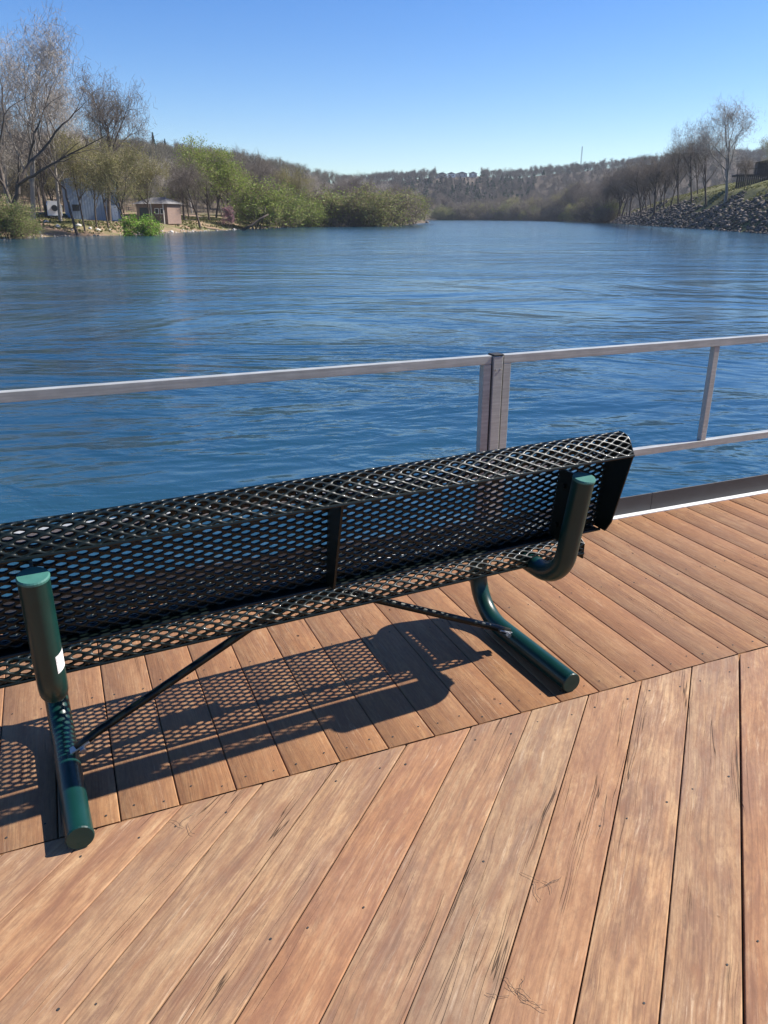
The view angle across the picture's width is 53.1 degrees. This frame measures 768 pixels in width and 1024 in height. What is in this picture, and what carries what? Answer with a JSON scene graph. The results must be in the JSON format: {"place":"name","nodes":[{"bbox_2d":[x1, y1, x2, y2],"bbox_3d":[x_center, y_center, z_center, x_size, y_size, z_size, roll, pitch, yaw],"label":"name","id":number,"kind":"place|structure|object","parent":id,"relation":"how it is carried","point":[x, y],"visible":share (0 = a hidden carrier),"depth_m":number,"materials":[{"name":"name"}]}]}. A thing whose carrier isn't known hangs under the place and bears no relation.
{"place":"outdoors","nodes":[
{"label":"outdoors","id":0,"kind":"place"},
{"bbox_2d":[0,220,767,595],"bbox_3d":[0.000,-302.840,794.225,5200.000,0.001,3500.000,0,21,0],"label":"water","id":1,"kind":"structure","parent":0,"point":[78,310],"depth_m":13.94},
{"bbox_2d":[241,207,268,230],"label":"fallen log","id":2,"kind":"object","parent":1,"relation":"in","point":[251,225],"visible":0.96,"depth_m":133.71,"materials":[{"name":"wood"}]},
{"bbox_2d":[0,158,767,237],"bbox_3d":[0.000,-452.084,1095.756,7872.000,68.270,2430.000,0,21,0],"label":"ground","id":3,"kind":"structure","parent":0,"point":[51,231],"depth_m":173.75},
{"bbox_2d":[0,26,30,206],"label":"bare tree","id":4,"kind":"object","parent":3,"relation":"on","point":[4,103],"visible":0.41,"depth_m":94.74,"materials":[{"name":"brown plant"}]},
{"bbox_2d":[0,193,44,238],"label":"waterside bush","id":5,"kind":"object","parent":3,"relation":"on","point":[11,219],"visible":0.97,"depth_m":81.45,"materials":[{"name":"green plant"}]},
{"bbox_2d":[0,102,48,213],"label":"bare tree","id":6,"kind":"object","parent":3,"relation":"on","point":[4,160],"visible":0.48,"depth_m":97.91,"materials":[{"name":"brown plant"}]},
{"bbox_2d":[7,207,44,237],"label":"waterside bush","id":7,"kind":"object","parent":3,"relation":"on","point":[34,229],"visible":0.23,"depth_m":85.87,"materials":[{"name":"green plant"}]},
{"bbox_2d":[1,138,52,211],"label":"bare tree","id":8,"kind":"object","parent":3,"relation":"on","point":[38,193],"visible":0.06,"depth_m":156.79,"materials":[{"name":"brown plant"}]},
{"bbox_2d":[5,112,63,217],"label":"bare tree","id":9,"kind":"object","parent":3,"relation":"on","point":[41,179],"visible":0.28,"depth_m":108.87,"materials":[{"name":"brown plant"}]},
{"bbox_2d":[3,105,78,235],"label":"leaning tree","id":10,"kind":"object","parent":3,"relation":"on","point":[70,212],"visible":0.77,"depth_m":93.89,"materials":[{"name":"brown plant"}]},
{"bbox_2d":[17,154,68,200],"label":"budding tree","id":11,"kind":"object","parent":3,"relation":"on","point":[48,187],"visible":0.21,"depth_m":118.75,"materials":[{"name":"green plant"}]},
{"bbox_2d":[0,1,88,224],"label":"bare tree","id":12,"kind":"object","parent":3,"relation":"on","point":[44,55],"visible":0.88,"depth_m":89.49,"materials":[{"name":"brown plant"}]},
{"bbox_2d":[46,201,62,218],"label":"camper","id":13,"kind":"object","parent":3,"relation":"on","point":[51,206],"visible":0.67,"depth_m":108.64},
{"bbox_2d":[17,58,103,220],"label":"bare tree","id":14,"kind":"object","parent":3,"relation":"on","point":[65,125],"visible":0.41,"depth_m":100.47,"materials":[{"name":"brown plant"}]},
{"bbox_2d":[23,102,103,187],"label":"bare tree","id":15,"kind":"object","parent":3,"relation":"on","point":[76,138],"visible":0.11,"depth_m":112.56,"materials":[{"name":"brown plant"}]},
{"bbox_2d":[0,56,127,235],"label":"leaning tree","id":16,"kind":"object","parent":3,"relation":"on","point":[21,180],"visible":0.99,"depth_m":83.56,"materials":[{"name":"brown plant"}]},
{"bbox_2d":[45,123,101,230],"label":"slim tree","id":17,"kind":"object","parent":3,"relation":"on","point":[78,176],"visible":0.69,"depth_m":95.99,"materials":[{"name":"green plant"}]},
{"bbox_2d":[60,136,115,226],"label":"slim tree","id":18,"kind":"object","parent":3,"relation":"on","point":[94,189],"visible":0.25,"depth_m":100.86,"materials":[{"name":"green plant"}]},
{"bbox_2d":[60,172,120,220],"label":"metal building","id":19,"kind":"structure","parent":3,"relation":"on","point":[87,208],"depth_m":116.91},
{"bbox_2d":[111,205,118,219],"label":"door","id":20,"kind":"structure","parent":19,"relation":"in","point":[114,215],"depth_m":118.44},
{"bbox_2d":[82,138,120,227],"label":"slim tree","id":21,"kind":"object","parent":3,"relation":"on","point":[104,198],"visible":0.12,"depth_m":102.75,"materials":[{"name":"green plant"}]},
{"bbox_2d":[64,61,156,220],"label":"bare tree","id":22,"kind":"object","parent":3,"relation":"on","point":[113,115],"visible":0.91,"depth_m":109.99,"materials":[{"name":"brown plant"}]},
{"bbox_2d":[72,133,160,235],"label":"budding tree","id":23,"kind":"object","parent":3,"relation":"on","point":[123,165],"visible":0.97,"depth_m":94.50,"materials":[{"name":"green plant"}]},
{"bbox_2d":[116,211,163,235],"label":"bright bush","id":24,"kind":"object","parent":3,"relation":"on","point":[145,226],"visible":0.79,"depth_m":96.14,"materials":[{"name":"green plant"}]},
{"bbox_2d":[122,154,173,219],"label":"budding tree","id":25,"kind":"object","parent":3,"relation":"on","point":[148,173],"visible":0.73,"depth_m":117.48,"materials":[{"name":"green plant"}]},
{"bbox_2d":[133,181,173,201],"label":"lime tree","id":26,"kind":"object","parent":3,"relation":"on","point":[151,193],"visible":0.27,"depth_m":138.18,"materials":[{"name":"green plant"}]},
{"bbox_2d":[133,197,181,223],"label":"cabin","id":27,"kind":"object","parent":3,"relation":"on","point":[166,210],"visible":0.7,"depth_m":124.97,"materials":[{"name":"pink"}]},
{"bbox_2d":[139,158,176,197],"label":"bare tree","id":28,"kind":"object","parent":3,"relation":"on","point":[158,182],"visible":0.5,"depth_m":126.53,"materials":[{"name":"brown plant"}]},
{"bbox_2d":[4,225,319,238],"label":"shore rubble","id":29,"kind":"object","parent":3,"relation":"on","point":[167,232],"visible":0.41,"depth_m":120.86,"materials":[{"name":"stone"}]},
{"bbox_2d":[0,129,351,212],"bbox_3d":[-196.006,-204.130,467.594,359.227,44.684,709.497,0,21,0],"label":"hillside wood","id":30,"kind":"object","parent":3,"relation":"on","point":[166,152],"visible":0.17,"depth_m":357.04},
{"bbox_2d":[165,154,190,201],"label":"bare tree","id":31,"kind":"object","parent":3,"relation":"on","point":[181,164],"visible":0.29,"depth_m":137.87,"materials":[{"name":"brown plant"}]},
{"bbox_2d":[160,151,209,219],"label":"bare tree","id":32,"kind":"object","parent":3,"relation":"on","point":[189,165],"visible":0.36,"depth_m":140.84,"materials":[{"name":"green plant"}]},
{"bbox_2d":[165,173,211,217],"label":"lime tree","id":33,"kind":"object","parent":3,"relation":"on","point":[187,196],"visible":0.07,"depth_m":155.72,"materials":[{"name":"green plant"}]},
{"bbox_2d":[160,161,217,228],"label":"bare tree","id":34,"kind":"object","parent":3,"relation":"on","point":[181,180],"visible":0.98,"depth_m":127.42,"materials":[{"name":"green plant"}]},
{"bbox_2d":[172,132,248,220],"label":"lime tree","id":35,"kind":"object","parent":3,"relation":"on","point":[199,158],"visible":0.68,"depth_m":144.92,"materials":[{"name":"green plant"}]},
{"bbox_2d":[218,204,234,226],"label":"blossom tree","id":36,"kind":"object","parent":3,"relation":"on","point":[229,214],"visible":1,"depth_m":133.93,"materials":[{"name":"pink plant"}]},
{"bbox_2d":[208,157,245,216],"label":"bare tree","id":37,"kind":"object","parent":3,"relation":"on","point":[218,198],"visible":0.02,"depth_m":171.29,"materials":[{"name":"brown plant"}]},
{"bbox_2d":[199,149,257,222],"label":"lime tree","id":38,"kind":"object","parent":3,"relation":"on","point":[227,173],"visible":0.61,"depth_m":148.73,"materials":[{"name":"green plant"}]},
{"bbox_2d":[228,139,251,219],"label":"bare tree","id":39,"kind":"object","parent":3,"relation":"on","point":[241,164],"visible":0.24,"depth_m":160.12,"materials":[{"name":"brown plant"}]},
{"bbox_2d":[230,148,275,194],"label":"bare tree","id":40,"kind":"object","parent":3,"relation":"on","point":[258,163],"visible":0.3,"depth_m":171.14,"materials":[{"name":"brown plant"}]},
{"bbox_2d":[231,161,281,226],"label":"bare tree","id":41,"kind":"object","parent":3,"relation":"on","point":[260,176],"visible":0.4,"depth_m":157.95,"materials":[{"name":"green plant"}]},
{"bbox_2d":[214,168,307,228],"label":"lime bush","id":42,"kind":"object","parent":3,"relation":"on","point":[250,209],"visible":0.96,"depth_m":145.81,"materials":[{"name":"green plant"}]},
{"bbox_2d":[258,184,322,227],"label":"lime bush","id":43,"kind":"object","parent":3,"relation":"on","point":[294,212],"visible":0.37,"depth_m":165.10,"materials":[{"name":"green plant"}]},
{"bbox_2d":[271,164,315,226],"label":"bare tree","id":44,"kind":"object","parent":3,"relation":"on","point":[293,181],"visible":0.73,"depth_m":178.00,"materials":[{"name":"green plant"}]},
{"bbox_2d":[287,198,331,226],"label":"lime bush","id":45,"kind":"object","parent":3,"relation":"on","point":[314,219],"visible":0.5,"depth_m":176.97,"materials":[{"name":"green plant"}]},
{"bbox_2d":[299,182,326,205],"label":"bare tree","id":46,"kind":"object","parent":3,"relation":"on","point":[313,196],"visible":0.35,"depth_m":185.55,"materials":[{"name":"green plant"}]},
{"bbox_2d":[305,171,325,199],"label":"bare tree","id":47,"kind":"object","parent":3,"relation":"on","point":[314,183],"visible":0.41,"depth_m":214.13,"materials":[{"name":"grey plant"}]},
{"bbox_2d":[312,175,331,193],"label":"bare tree","id":48,"kind":"object","parent":3,"relation":"on","point":[322,184],"visible":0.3,"depth_m":254.28,"materials":[{"name":"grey plant"}]},
{"bbox_2d":[298,184,372,226],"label":"waterside bush","id":49,"kind":"object","parent":3,"relation":"on","point":[327,197],"visible":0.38,"depth_m":183.20,"materials":[{"name":"green plant"}]},
{"bbox_2d":[330,178,352,198],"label":"bare tree","id":50,"kind":"object","parent":3,"relation":"on","point":[343,189],"visible":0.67,"depth_m":278.33,"materials":[{"name":"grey plant"}]},
{"bbox_2d":[321,195,376,226],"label":"waterside bush","id":51,"kind":"object","parent":3,"relation":"on","point":[345,224],"visible":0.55,"depth_m":182.11,"materials":[{"name":"green plant"}]},
{"bbox_2d":[338,172,363,192],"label":"bare tree","id":52,"kind":"object","parent":3,"relation":"on","point":[353,181],"visible":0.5,"depth_m":286.97,"materials":[{"name":"grey plant"}]},
{"bbox_2d":[350,175,381,195],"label":"bare tree","id":53,"kind":"object","parent":3,"relation":"on","point":[359,185],"visible":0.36,"depth_m":275.88,"materials":[{"name":"grey plant"}]},
{"bbox_2d":[313,182,423,226],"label":"waterside bush","id":54,"kind":"object","parent":3,"relation":"on","point":[373,202],"visible":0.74,"depth_m":182.43,"materials":[{"name":"green plant"}]},
{"bbox_2d":[0,179,767,233],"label":"bank grass","id":55,"kind":"structure","parent":3,"relation":"on","point":[40,217],"depth_m":139.71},
{"bbox_2d":[355,186,428,225],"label":"waterside bush","id":56,"kind":"object","parent":3,"relation":"on","point":[408,207],"visible":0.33,"depth_m":196.35,"materials":[{"name":"green plant"}]},
{"bbox_2d":[57,644,741,1022],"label":"deck frame","id":57,"kind":"object","parent":3,"relation":"on","point":[607,852],"depth_m":2.14,"materials":[{"name":"brown wood"}]},
{"bbox_2d":[0,493,767,1023],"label":"deck","id":58,"kind":"structure","parent":57,"relation":"on","point":[164,919],"depth_m":2.07,"materials":[{"name":"brown wood"}]},
{"bbox_2d":[0,431,634,848],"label":"park bench","id":59,"kind":"object","parent":58,"relation":"on","point":[40,631],"visible":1,"depth_m":2.15,"materials":[{"name":"black"}]},
{"bbox_2d":[0,474,767,612],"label":"toe board","id":60,"kind":"object","parent":58,"relation":"attached to","point":[652,502],"visible":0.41,"depth_m":4.22,"materials":[{"name":"metal"}]},
{"bbox_2d":[483,352,503,518],"bbox_3d":[0.517,-0.167,3.764,0.067,1.211,0.057,-9,23,-21],"label":"railing post","id":61,"kind":"object","parent":60,"relation":"attached to","point":[495,399],"visible":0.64,"depth_m":3.61,"materials":[{"name":"metal"}]},
{"bbox_2d":[0,355,491,541],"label":"metal railing","id":62,"kind":"object","parent":61,"relation":"attached to","point":[97,389],"visible":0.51,"depth_m":3.16,"materials":[{"name":"metal"}]},
{"bbox_2d":[495,334,767,516],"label":"metal railing","id":63,"kind":"object","parent":61,"relation":"attached to","point":[714,344],"visible":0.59,"depth_m":3.96,"materials":[{"name":"metal"}]},
{"bbox_2d":[5,499,765,1010],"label":"deck screws","id":64,"kind":"object","parent":58,"relation":"attached to","point":[379,767],"visible":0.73,"depth_m":2.26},
{"bbox_2d":[487,976,546,1010],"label":"twig litter","id":65,"kind":"object","parent":58,"relation":"on","point":[520,993],"visible":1,"depth_m":1.58,"materials":[{"name":"brown plant"}]},
{"bbox_2d":[113,138,692,204],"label":"cedar scrub","id":66,"kind":"object","parent":3,"relation":"on","point":[474,186],"visible":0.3,"depth_m":705.04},
{"bbox_2d":[389,186,431,224],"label":"waterside bush","id":67,"kind":"object","parent":3,"relation":"on","point":[422,203],"visible":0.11,"depth_m":209.36,"materials":[{"name":"green plant"}]},
{"bbox_2d":[399,193,430,223],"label":"waterside bush","id":68,"kind":"object","parent":3,"relation":"on","point":[421,214],"visible":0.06,"depth_m":241.48,"materials":[{"name":"green plant"}]},
{"bbox_2d":[426,204,458,219],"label":"waterside bush","id":69,"kind":"object","parent":3,"relation":"on","point":[439,212],"visible":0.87,"depth_m":517.23,"materials":[{"name":"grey plant"}]},
{"bbox_2d":[448,200,483,219],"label":"waterside bush","id":70,"kind":"object","parent":3,"relation":"on","point":[469,215],"visible":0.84,"depth_m":514.74,"materials":[{"name":"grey plant"}]},
{"bbox_2d":[467,200,489,219],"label":"waterside bush","id":71,"kind":"object","parent":3,"relation":"on","point":[479,218],"visible":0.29,"depth_m":518.23,"materials":[{"name":"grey plant"}]},
{"bbox_2d":[477,198,509,219],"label":"waterside bush","id":72,"kind":"object","parent":3,"relation":"on","point":[492,213],"visible":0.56,"depth_m":504.03,"materials":[{"name":"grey plant"}]},
{"bbox_2d":[489,198,520,219],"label":"waterside bush","id":73,"kind":"object","parent":3,"relation":"on","point":[506,206],"visible":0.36,"depth_m":500.92,"materials":[{"name":"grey plant"}]},
{"bbox_2d":[504,197,542,219],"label":"waterside bush","id":74,"kind":"object","parent":3,"relation":"on","point":[514,209],"visible":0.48,"depth_m":477.09,"materials":[{"name":"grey plant"}]},
{"bbox_2d":[517,205,542,220],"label":"waterside bush","id":75,"kind":"object","parent":3,"relation":"on","point":[522,215],"visible":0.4,"depth_m":470.26,"materials":[{"name":"grey plant"}]},
{"bbox_2d":[520,206,541,220],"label":"waterside bush","id":76,"kind":"object","parent":3,"relation":"on","point":[530,217],"visible":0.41,"depth_m":466.10,"materials":[{"name":"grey plant"}]},
{"bbox_2d":[335,147,767,218],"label":"ridge wood","id":77,"kind":"object","parent":3,"relation":"on","point":[395,176],"visible":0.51,"depth_m":697.63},
{"bbox_2d":[533,197,569,218],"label":"waterside bush","id":78,"kind":"object","parent":3,"relation":"on","point":[546,206],"visible":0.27,"depth_m":436.18,"materials":[{"name":"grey plant"}]},
{"bbox_2d":[543,203,570,220],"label":"waterside bush","id":79,"kind":"object","parent":3,"relation":"on","point":[556,211],"visible":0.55,"depth_m":415.43,"materials":[{"name":"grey plant"}]},
{"bbox_2d":[556,177,589,204],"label":"bare tree","id":80,"kind":"object","parent":3,"relation":"on","point":[569,190],"visible":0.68,"depth_m":394.23,"materials":[{"name":"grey plant"}]},
{"bbox_2d":[561,197,601,221],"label":"waterside bush","id":81,"kind":"object","parent":3,"relation":"on","point":[568,211],"visible":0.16,"depth_m":365.42,"materials":[{"name":"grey plant"}]},
{"bbox_2d":[569,193,604,222],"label":"waterside bush","id":82,"kind":"object","parent":3,"relation":"on","point":[587,208],"visible":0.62,"depth_m":315.75,"materials":[{"name":"grey plant"}]},
{"bbox_2d":[588,184,603,199],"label":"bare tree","id":83,"kind":"object","parent":3,"relation":"on","point":[595,195],"visible":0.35,"depth_m":324.81,"materials":[{"name":"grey plant"}]},
{"bbox_2d":[588,205,619,222],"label":"waterside bush","id":84,"kind":"object","parent":3,"relation":"on","point":[605,215],"visible":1,"depth_m":278.84,"materials":[{"name":"grey plant"}]},
{"bbox_2d":[594,177,621,206],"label":"bare tree","id":85,"kind":"object","parent":3,"relation":"on","point":[607,197],"visible":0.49,"depth_m":284.09,"materials":[{"name":"brown plant"}]},
{"bbox_2d":[593,176,623,206],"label":"bare tree","id":86,"kind":"object","parent":3,"relation":"on","point":[602,193],"visible":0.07,"depth_m":309.52,"materials":[{"name":"brown plant"}]},
{"bbox_2d":[591,198,628,218],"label":"waterside bush","id":87,"kind":"object","parent":3,"relation":"on","point":[612,205],"visible":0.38,"depth_m":283.48,"materials":[{"name":"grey plant"}]},
{"bbox_2d":[595,159,631,216],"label":"bare tree","id":88,"kind":"object","parent":3,"relation":"on","point":[609,185],"visible":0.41,"depth_m":277.11,"materials":[{"name":"brown plant"}]},
{"bbox_2d":[607,166,635,217],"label":"bare tree","id":89,"kind":"object","parent":3,"relation":"on","point":[621,200],"visible":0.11,"depth_m":278.71,"materials":[{"name":"brown plant"}]},
{"bbox_2d":[612,160,641,217],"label":"bare tree","id":90,"kind":"object","parent":3,"relation":"on","point":[631,198],"visible":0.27,"depth_m":248.54,"materials":[{"name":"brown plant"}]},
{"bbox_2d":[606,160,657,215],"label":"bare tree","id":91,"kind":"object","parent":3,"relation":"on","point":[624,189],"visible":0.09,"depth_m":272.29,"materials":[{"name":"brown plant"}]},
{"bbox_2d":[613,159,653,217],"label":"bare tree","id":92,"kind":"object","parent":3,"relation":"on","point":[626,178],"visible":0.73,"depth_m":222.56,"materials":[{"name":"brown plant"}]},
{"bbox_2d":[632,163,663,216],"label":"bare tree","id":93,"kind":"object","parent":3,"relation":"on","point":[644,191],"visible":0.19,"depth_m":228.12,"materials":[{"name":"brown plant"}]},
{"bbox_2d":[625,148,680,214],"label":"bare tree","id":94,"kind":"object","parent":3,"relation":"on","point":[652,175],"visible":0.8,"depth_m":201.05,"materials":[{"name":"brown plant"}]},
{"bbox_2d":[646,155,687,206],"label":"bare tree","id":95,"kind":"object","parent":3,"relation":"on","point":[667,185],"visible":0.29,"depth_m":204.71,"materials":[{"name":"brown plant"}]},
{"bbox_2d":[648,153,692,207],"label":"bare tree","id":96,"kind":"object","parent":3,"relation":"on","point":[670,174],"visible":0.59,"depth_m":192.95,"materials":[{"name":"brown plant"}]},
{"bbox_2d":[658,126,694,204],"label":"bare tree","id":97,"kind":"object","parent":3,"relation":"on","point":[673,156],"visible":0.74,"depth_m":186.82,"materials":[{"name":"brown plant"}]},
{"bbox_2d":[590,191,767,233],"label":"riprap","id":98,"kind":"object","parent":3,"relation":"on","point":[737,212],"visible":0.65,"depth_m":151.92,"materials":[{"name":"stone"}]},
{"bbox_2d":[666,118,713,201],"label":"bare tree","id":99,"kind":"object","parent":3,"relation":"on","point":[686,160],"visible":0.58,"depth_m":177.54,"materials":[{"name":"brown plant"}]},
{"bbox_2d":[680,145,715,193],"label":"bare tree","id":100,"kind":"object","parent":3,"relation":"on","point":[696,169],"visible":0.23,"depth_m":187.03,"materials":[{"name":"brown plant"}]},
{"bbox_2d":[682,114,737,206],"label":"bare tree","id":101,"kind":"object","parent":3,"relation":"on","point":[706,156],"visible":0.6,"depth_m":161.04,"materials":[{"name":"brown plant"}]},
{"bbox_2d":[685,92,765,202],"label":"bare tree","id":102,"kind":"object","parent":3,"relation":"on","point":[728,116],"visible":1,"depth_m":147.32,"materials":[{"name":"brown plant"}]},
{"bbox_2d":[732,153,757,186],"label":"bare tree","id":103,"kind":"object","parent":3,"relation":"on","point":[747,165],"visible":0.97,"depth_m":157.69,"materials":[{"name":"grey plant"}]},
{"bbox_2d":[732,160,767,188],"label":"timber terrace","id":104,"kind":"structure","parent":3,"relation":"on","point":[761,170],"depth_m":163.79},
{"bbox_2d":[758,134,767,164],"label":"bare tree","id":105,"kind":"object","parent":3,"relation":"on","point":[765,146],"visible":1,"depth_m":152.09,"materials":[{"name":"grey plant"}]},
{"bbox_2d":[0,0,767,183],"label":"sky","id":106,"kind":"structure","parent":0,"point":[346,87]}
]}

